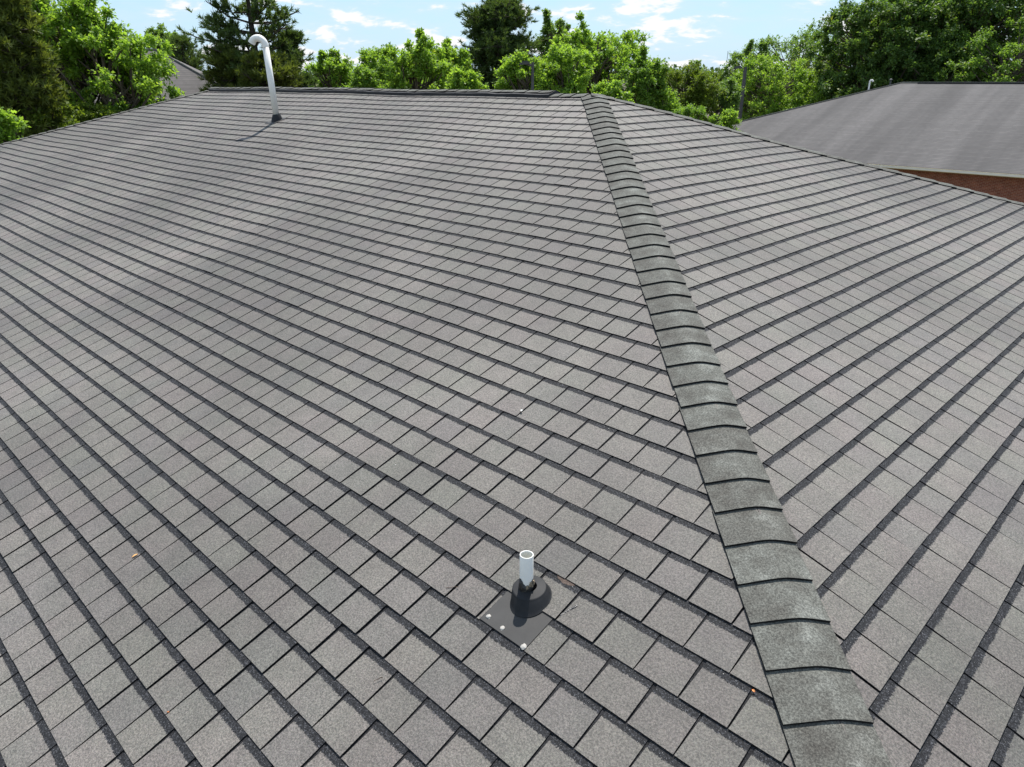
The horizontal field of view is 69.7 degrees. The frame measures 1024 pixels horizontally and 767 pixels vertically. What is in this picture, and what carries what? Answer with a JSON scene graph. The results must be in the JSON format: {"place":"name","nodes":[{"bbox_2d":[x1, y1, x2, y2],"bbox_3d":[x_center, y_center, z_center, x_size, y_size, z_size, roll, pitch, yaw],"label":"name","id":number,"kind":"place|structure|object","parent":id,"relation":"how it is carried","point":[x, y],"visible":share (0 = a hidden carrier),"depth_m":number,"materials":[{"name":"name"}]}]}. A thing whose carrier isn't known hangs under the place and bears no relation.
{"place":"outdoors","nodes":[
{"label":"outdoors","id":0,"kind":"place"},
{"bbox_2d":[196,41,255,91],"bbox_3d":[-13.139,-11.149,35.119,2.157,9.499,2.609,21,30,40],"label":"tree","id":1,"kind":"object","parent":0,"point":[219,74],"visible":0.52,"depth_m":33.48,"materials":[{"name":"green plant"}]},
{"bbox_2d":[227,48,304,86],"bbox_3d":[-11.207,-10.790,34.658,3.942,9.188,3.810,21,30,40],"label":"tree","id":2,"kind":"object","parent":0,"point":[284,75],"visible":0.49,"depth_m":32.84,"materials":[{"name":"green plant"}]},
{"bbox_2d":[50,0,1016,71],"label":"sky","id":3,"kind":"structure","parent":0,"point":[681,31],"materials":[{"name":"blue"}]},
{"bbox_3d":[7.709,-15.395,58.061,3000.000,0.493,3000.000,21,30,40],"label":"ground","id":4,"kind":"structure","parent":0,"visible":0},
{"bbox_2d":[0,107,31,143],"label":"shrub","id":5,"kind":"object","parent":4,"relation":"on","point":[10,126],"visible":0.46,"depth_m":18.80,"materials":[{"name":"green plant"}]},
{"bbox_2d":[0,0,74,137],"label":"pine tree","id":6,"kind":"object","parent":4,"relation":"on","point":[25,67],"visible":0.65,"depth_m":20.72,"materials":[{"name":"green plant"}]},
{"bbox_2d":[20,97,115,132],"bbox_3d":[-13.656,-5.276,23.610,3.028,7.325,3.074,-11,25,-25],"label":"shrub","id":7,"kind":"object","parent":4,"relation":"on","point":[81,114],"visible":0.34,"depth_m":21.97,"materials":[{"name":"green plant"}]},
{"bbox_2d":[20,0,139,129],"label":"leafy tree","id":8,"kind":"object","parent":4,"relation":"on","point":[71,11],"visible":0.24,"depth_m":24.03,"materials":[{"name":"green plant"}]},
{"bbox_2d":[32,1,186,125],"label":"leafy tree","id":9,"kind":"object","parent":4,"relation":"on","point":[105,83],"visible":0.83,"depth_m":23.78,"materials":[{"name":"green plant"}]},
{"bbox_2d":[90,96,151,114],"bbox_3d":[-13.138,-6.433,26.349,3.243,7.395,3.340,21,30,40],"label":"shrub","id":10,"kind":"object","parent":4,"relation":"on","point":[122,105],"visible":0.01,"depth_m":23.95,"materials":[{"name":"green plant"}]},
{"bbox_2d":[121,48,159,110],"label":"leafy tree","id":11,"kind":"object","parent":4,"relation":"on","point":[125,82],"visible":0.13,"depth_m":25.55,"materials":[{"name":"green plant"}]},
{"bbox_2d":[95,48,215,102],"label":"house","id":12,"kind":"structure","parent":4,"relation":"on","point":[188,81],"depth_m":37.41,"materials":[{"name":"grey brick"}]},
{"bbox_2d":[144,22,177,50],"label":"leafy tree","id":13,"kind":"object","parent":4,"relation":"on","point":[159,30],"visible":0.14,"depth_m":54.24,"materials":[{"name":"green plant"}]},
{"bbox_2d":[158,33,207,70],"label":"leafy tree","id":14,"kind":"object","parent":4,"relation":"on","point":[184,47],"visible":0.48,"depth_m":50.28,"materials":[{"name":"green plant"}]},
{"bbox_2d":[175,0,316,86],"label":"pine tree","id":15,"kind":"object","parent":4,"relation":"on","point":[252,11],"visible":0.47,"depth_m":33.93,"materials":[{"name":"green plant"}]},
{"bbox_2d":[272,29,318,86],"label":"leafy tree","id":16,"kind":"object","parent":4,"relation":"on","point":[297,35],"visible":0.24,"depth_m":35.85,"materials":[{"name":"green plant"}]},
{"bbox_2d":[302,46,356,87],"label":"leafy tree","id":17,"kind":"object","parent":4,"relation":"on","point":[337,74],"visible":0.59,"depth_m":39.20,"materials":[{"name":"green plant"}]},
{"bbox_2d":[348,46,399,87],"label":"leafy tree","id":18,"kind":"object","parent":4,"relation":"on","point":[366,57],"visible":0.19,"depth_m":37.93,"materials":[{"name":"green plant"}]},
{"bbox_2d":[339,58,429,88],"bbox_3d":[-5.637,-12.418,38.840,5.590,9.025,5.692,9,24,20],"label":"leafy tree","id":19,"kind":"object","parent":4,"relation":"on","point":[367,78],"visible":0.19,"depth_m":35.97,"materials":[{"name":"green plant"}]},
{"bbox_2d":[375,27,454,89],"bbox_3d":[-4.235,-11.403,34.993,4.148,10.066,3.910,1,22,2],"label":"leafy tree","id":20,"kind":"object","parent":4,"relation":"on","point":[423,59],"visible":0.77,"depth_m":32.96,"materials":[{"name":"green plant"}]},
{"bbox_2d":[428,37,472,84],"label":"leafy tree","id":21,"kind":"object","parent":4,"relation":"on","point":[460,58],"visible":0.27,"depth_m":35.11,"materials":[{"name":"green plant"}]},
{"bbox_2d":[445,64,488,89],"bbox_3d":[-1.982,-9.212,31.801,2.124,8.437,2.221,4,23,10],"label":"shrub","id":22,"kind":"object","parent":4,"relation":"on","point":[458,78],"visible":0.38,"depth_m":29.93,"materials":[{"name":"green plant"}]},
{"bbox_2d":[453,0,548,89],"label":"pine tree","id":23,"kind":"object","parent":4,"relation":"on","point":[492,24],"visible":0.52,"depth_m":44.22,"materials":[{"name":"green plant"}]},
{"bbox_2d":[0,87,1023,766],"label":"house","id":24,"kind":"structure","parent":4,"relation":"on","point":[316,401],"depth_m":4.36,"materials":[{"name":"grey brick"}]},
{"bbox_2d":[248,34,285,123],"bbox_3d":[-3.983,-4.940,11.976,0.409,1.346,0.338,21,30,40],"label":"vent pipe","id":25,"kind":"object","parent":24,"relation":"on","point":[262,40],"visible":1,"depth_m":11.91,"materials":[{"name":"plastic"}]},
{"bbox_2d":[480,550,553,649],"bbox_3d":[0.056,0.899,3.175,0.269,0.285,0.298,21,30,40],"label":"vent pipe","id":26,"kind":"object","parent":24,"relation":"on","point":[518,616],"visible":1,"depth_m":3.19,"materials":[{"name":"metal"}]},
{"bbox_2d":[557,575,574,585],"bbox_3d":[0.235,0.885,3.285,0.105,0.008,0.020,21,30,40],"label":"sealant smear","id":27,"kind":"object","parent":24,"relation":"on","point":[563,580],"visible":1,"depth_m":3.29},
{"bbox_2d":[560,604,577,615],"bbox_3d":[0.244,0.971,3.154,0.087,0.029,0.011,-10,25,-24],"label":"sealant smear","id":28,"kind":"object","parent":24,"relation":"on","point":[569,609],"visible":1,"depth_m":3.15},
{"bbox_2d":[491,47,552,90],"bbox_3d":[0.476,-10.757,34.579,2.882,9.198,2.986,0,22,0],"label":"leafy tree","id":29,"kind":"object","parent":4,"relation":"on","point":[518,75],"visible":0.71,"depth_m":32.82,"materials":[{"name":"green plant"}]},
{"bbox_2d":[520,61,533,89],"bbox_3d":[0.559,-8.126,29.085,0.548,8.490,0.160,1,22,1],"label":"lamp pole","id":30,"kind":"object","parent":4,"relation":"on","point":[532,70],"visible":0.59,"depth_m":27.55,"materials":[{"name":"grey metal"}]},
{"bbox_2d":[534,8,570,68],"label":"leafy tree","id":31,"kind":"object","parent":4,"relation":"on","point":[549,27],"visible":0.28,"depth_m":52.18,"materials":[{"name":"green plant"}]},
{"bbox_2d":[534,40,603,93],"bbox_3d":[2.426,-10.893,34.464,3.572,9.542,3.802,21,30,40],"label":"leafy tree","id":32,"kind":"object","parent":4,"relation":"on","point":[569,62],"visible":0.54,"depth_m":32.54,"materials":[{"name":"green plant"}]},
{"bbox_2d":[537,10,651,93],"bbox_3d":[4.522,-14.631,41.359,7.336,11.244,6.474,-2,22,-5],"label":"leafy tree","id":33,"kind":"object","parent":4,"relation":"on","point":[626,49],"visible":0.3,"depth_m":39.06,"materials":[{"name":"green plant"}]},
{"bbox_2d":[206,64,997,114],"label":"woods","id":34,"kind":"object","parent":4,"relation":"on","point":[717,69],"depth_m":168.77,"materials":[{"name":"green plant"}]},
{"bbox_2d":[589,79,634,102],"bbox_3d":[3.784,-7.396,28.124,2.064,7.879,1.803,21,30,40],"label":"shrub","id":35,"kind":"object","parent":4,"relation":"on","point":[611,89],"visible":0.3,"depth_m":26.48,"materials":[{"name":"green plant"}]},
{"bbox_2d":[609,43,671,110],"bbox_3d":[6.284,-12.251,37.806,3.470,9.533,3.085,21,30,40],"label":"leafy tree","id":36,"kind":"object","parent":4,"relation":"on","point":[650,86],"visible":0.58,"depth_m":35.80,"materials":[{"name":"green plant"}]},
{"bbox_2d":[656,65,678,88],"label":"leafy tree","id":37,"kind":"object","parent":4,"relation":"on","point":[673,69],"visible":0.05,"depth_m":66.94,"materials":[{"name":"green plant"}]},
{"bbox_2d":[652,88,683,112],"bbox_3d":[7.898,-11.204,37.808,2.548,7.600,2.348,-1,22,-1],"label":"shrub","id":38,"kind":"object","parent":4,"relation":"on","point":[673,104],"visible":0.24,"depth_m":36.33,"materials":[{"name":"green plant"}]},
{"bbox_2d":[622,82,738,123],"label":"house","id":39,"kind":"structure","parent":4,"relation":"on","point":[671,97],"depth_m":67.50,"materials":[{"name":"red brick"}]},
{"bbox_2d":[671,101,706,120],"bbox_3d":[7.962,-9.358,34.101,1.992,6.997,1.998,-12,25,-27],"label":"shrub","id":40,"kind":"object","parent":4,"relation":"on","point":[693,112],"visible":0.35,"depth_m":32.87,"materials":[{"name":"green plant"}]},
{"bbox_2d":[688,59,703,72],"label":"leafy tree","id":41,"kind":"object","parent":4,"relation":"on","point":[694,62],"visible":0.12,"depth_m":169.78,"materials":[{"name":"green plant"}]},
{"bbox_2d":[663,62,728,122],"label":"leafy tree","id":42,"kind":"object","parent":4,"relation":"on","point":[697,92],"visible":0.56,"depth_m":49.03,"materials":[{"name":"green plant"}]},
{"bbox_2d":[686,67,722,83],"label":"leafy tree","id":43,"kind":"object","parent":4,"relation":"on","point":[716,74],"visible":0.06,"depth_m":83.25,"materials":[{"name":"green plant"}]},
{"bbox_2d":[699,69,744,123],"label":"leafy tree","id":44,"kind":"object","parent":4,"relation":"on","point":[732,87],"visible":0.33,"depth_m":55.18,"materials":[{"name":"green plant"}]},
{"bbox_2d":[708,105,742,131],"bbox_3d":[11.494,-11.989,41.015,1.910,6.632,1.844,-6,23,-15],"label":"shrub","id":45,"kind":"object","parent":4,"relation":"on","point":[728,118],"visible":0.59,"depth_m":39.65,"materials":[{"name":"green plant"}]},
{"bbox_2d":[734,66,746,118],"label":"lamp pole","id":46,"kind":"object","parent":4,"relation":"on","point":[742,92],"visible":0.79,"depth_m":69.46,"materials":[{"name":"grey metal"}]},
{"bbox_2d":[719,39,777,118],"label":"leafy tree","id":47,"kind":"object","parent":4,"relation":"on","point":[735,56],"visible":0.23,"depth_m":80.41,"materials":[{"name":"green plant"}]},
{"bbox_2d":[729,50,818,119],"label":"leafy tree","id":48,"kind":"object","parent":4,"relation":"on","point":[765,96],"visible":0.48,"depth_m":76.09,"materials":[{"name":"green plant"}]},
{"bbox_2d":[740,18,846,113],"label":"leafy tree","id":49,"kind":"object","parent":4,"relation":"on","point":[797,50],"visible":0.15,"depth_m":88.39,"materials":[{"name":"green plant"}]},
{"bbox_2d":[781,77,841,109],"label":"shrub","id":50,"kind":"object","parent":4,"relation":"on","point":[812,98],"visible":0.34,"depth_m":72.56,"materials":[{"name":"green plant"}]},
{"bbox_2d":[783,56,847,107],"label":"leafy tree","id":51,"kind":"object","parent":4,"relation":"on","point":[806,65],"visible":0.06,"depth_m":77.63,"materials":[{"name":"green plant"}]},
{"bbox_2d":[826,67,864,90],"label":"leafy tree","id":52,"kind":"object","parent":4,"relation":"on","point":[854,81],"depth_m":72.33,"materials":[{"name":"green plant"}]},
{"bbox_2d":[732,82,1023,202],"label":"house","id":53,"kind":"structure","parent":4,"relation":"on","point":[969,135],"depth_m":45.35,"materials":[{"name":"grey brick"}]},
{"bbox_2d":[803,0,989,101],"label":"leafy tree","id":54,"kind":"object","parent":4,"relation":"on","point":[866,45],"visible":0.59,"depth_m":65.38,"materials":[{"name":"green plant"}]},
{"bbox_2d":[883,36,996,81],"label":"leafy tree","id":55,"kind":"object","parent":4,"relation":"on","point":[941,55],"visible":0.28,"depth_m":63.50,"materials":[{"name":"green plant"}]},
{"bbox_2d":[884,0,1023,81],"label":"leafy tree","id":56,"kind":"object","parent":4,"relation":"on","point":[997,13],"visible":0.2,"depth_m":64.76,"materials":[{"name":"green plant"}]},
{"bbox_2d":[926,13,1023,81],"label":"leafy tree","id":57,"kind":"object","parent":4,"relation":"on","point":[1007,70],"visible":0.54,"depth_m":61.52,"materials":[{"name":"green plant"}]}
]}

